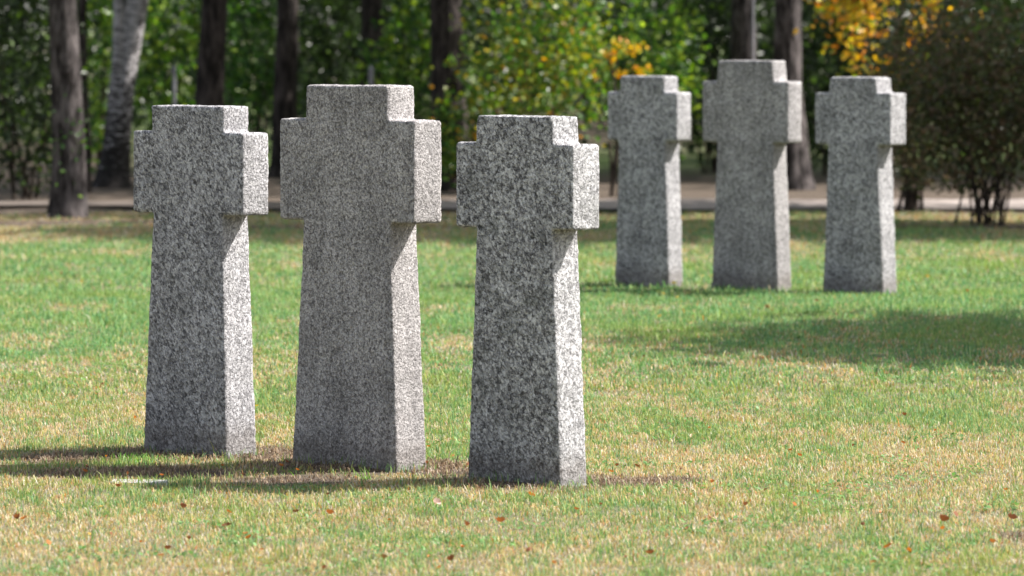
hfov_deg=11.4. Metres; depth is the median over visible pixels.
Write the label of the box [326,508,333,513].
fallen leaf
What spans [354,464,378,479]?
grass tuft
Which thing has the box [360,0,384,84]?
tree
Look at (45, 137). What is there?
shrub
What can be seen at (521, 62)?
shrub
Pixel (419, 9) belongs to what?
shrub
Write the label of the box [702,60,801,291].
granite cross
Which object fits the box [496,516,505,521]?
fallen leaf
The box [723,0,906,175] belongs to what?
shrub
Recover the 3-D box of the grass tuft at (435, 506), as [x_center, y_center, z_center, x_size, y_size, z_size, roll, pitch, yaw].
[-0.259,0.730,16.964,0.160,0.067,0.144,0,3,0]
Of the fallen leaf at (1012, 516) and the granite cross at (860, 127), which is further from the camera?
the granite cross at (860, 127)
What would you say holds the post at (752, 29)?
on the ground at (694, 182)
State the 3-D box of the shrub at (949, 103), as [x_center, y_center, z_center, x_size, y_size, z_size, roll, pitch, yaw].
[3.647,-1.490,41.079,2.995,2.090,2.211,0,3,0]
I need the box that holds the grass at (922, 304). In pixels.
[0,208,1023,575]
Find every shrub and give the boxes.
[0,0,108,199]
[77,0,144,166]
[109,0,237,126]
[224,0,299,131]
[258,0,360,117]
[352,0,430,119]
[427,74,502,186]
[430,0,629,145]
[585,0,718,158]
[652,0,768,172]
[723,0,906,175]
[827,0,1023,225]
[854,0,1005,210]
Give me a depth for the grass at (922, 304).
20.52 m
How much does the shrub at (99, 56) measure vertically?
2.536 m
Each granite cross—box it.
[133,104,268,457]
[280,84,441,472]
[456,114,598,487]
[608,75,690,287]
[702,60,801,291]
[815,77,905,294]
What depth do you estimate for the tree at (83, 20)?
48.92 m
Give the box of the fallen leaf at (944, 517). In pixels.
[940,513,948,520]
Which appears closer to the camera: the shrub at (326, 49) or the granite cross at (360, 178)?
the granite cross at (360, 178)
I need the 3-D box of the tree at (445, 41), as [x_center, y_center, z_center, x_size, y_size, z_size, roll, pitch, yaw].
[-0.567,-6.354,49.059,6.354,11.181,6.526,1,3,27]
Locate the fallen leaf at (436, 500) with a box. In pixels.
[433,497,440,503]
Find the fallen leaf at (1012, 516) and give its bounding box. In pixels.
[1008,513,1017,518]
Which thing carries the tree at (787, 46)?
on the ground at (694, 182)
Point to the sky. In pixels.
(6, 8)
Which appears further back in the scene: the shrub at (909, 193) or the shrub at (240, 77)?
the shrub at (240, 77)
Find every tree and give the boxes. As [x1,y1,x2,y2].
[46,0,89,218]
[79,0,91,192]
[92,0,148,187]
[195,0,227,105]
[268,0,298,177]
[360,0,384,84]
[430,0,467,191]
[730,0,756,59]
[773,0,815,190]
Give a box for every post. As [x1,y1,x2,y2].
[172,65,175,104]
[368,65,373,84]
[752,0,753,59]
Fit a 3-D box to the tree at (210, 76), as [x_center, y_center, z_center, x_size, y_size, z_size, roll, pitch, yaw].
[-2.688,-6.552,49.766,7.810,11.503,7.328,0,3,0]
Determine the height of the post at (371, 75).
1.380 m
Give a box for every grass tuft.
[102,452,177,463]
[274,464,330,475]
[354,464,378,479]
[410,498,448,511]
[587,468,597,485]
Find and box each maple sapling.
[584,36,652,196]
[793,0,982,178]
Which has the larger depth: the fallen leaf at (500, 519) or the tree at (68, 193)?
the tree at (68, 193)
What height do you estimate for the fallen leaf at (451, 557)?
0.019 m
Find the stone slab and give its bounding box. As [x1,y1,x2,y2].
[111,479,169,485]
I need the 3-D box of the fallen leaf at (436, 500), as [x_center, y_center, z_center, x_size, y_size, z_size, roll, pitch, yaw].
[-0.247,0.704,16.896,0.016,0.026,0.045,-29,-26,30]
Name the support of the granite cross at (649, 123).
on the ground at (694, 182)
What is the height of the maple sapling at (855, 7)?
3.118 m
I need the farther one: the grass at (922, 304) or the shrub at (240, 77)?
the shrub at (240, 77)
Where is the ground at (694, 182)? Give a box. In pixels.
[0,30,1023,575]
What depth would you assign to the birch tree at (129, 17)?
50.47 m
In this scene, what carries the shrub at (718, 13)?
on the ground at (694, 182)
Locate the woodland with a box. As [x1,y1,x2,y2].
[0,0,1023,161]
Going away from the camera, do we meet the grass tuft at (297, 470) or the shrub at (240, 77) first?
the grass tuft at (297, 470)
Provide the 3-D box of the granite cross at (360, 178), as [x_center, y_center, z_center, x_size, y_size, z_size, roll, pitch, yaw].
[-0.550,0.029,18.556,0.163,1.531,0.718,-3,4,-45]
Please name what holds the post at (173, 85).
on the ground at (694, 182)
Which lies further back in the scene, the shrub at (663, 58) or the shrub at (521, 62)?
the shrub at (663, 58)
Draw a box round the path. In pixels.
[0,198,1023,208]
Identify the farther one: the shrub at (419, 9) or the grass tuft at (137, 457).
the shrub at (419, 9)
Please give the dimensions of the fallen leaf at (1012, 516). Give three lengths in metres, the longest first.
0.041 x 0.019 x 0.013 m
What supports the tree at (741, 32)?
on the ground at (694, 182)
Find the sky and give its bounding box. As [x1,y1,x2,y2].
[5,0,1000,29]
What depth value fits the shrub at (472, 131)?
49.08 m
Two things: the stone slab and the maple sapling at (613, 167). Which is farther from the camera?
the maple sapling at (613, 167)
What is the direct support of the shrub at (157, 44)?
on the ground at (694, 182)
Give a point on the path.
(693, 203)
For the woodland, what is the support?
on the ground at (694, 182)
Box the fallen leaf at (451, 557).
[446,554,453,560]
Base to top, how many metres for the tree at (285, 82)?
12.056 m
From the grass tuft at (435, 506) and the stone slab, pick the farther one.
the stone slab
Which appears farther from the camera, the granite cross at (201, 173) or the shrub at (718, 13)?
the shrub at (718, 13)
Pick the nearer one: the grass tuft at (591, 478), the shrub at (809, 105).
the grass tuft at (591, 478)
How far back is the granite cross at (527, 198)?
17.84 m
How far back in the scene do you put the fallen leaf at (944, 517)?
16.30 m

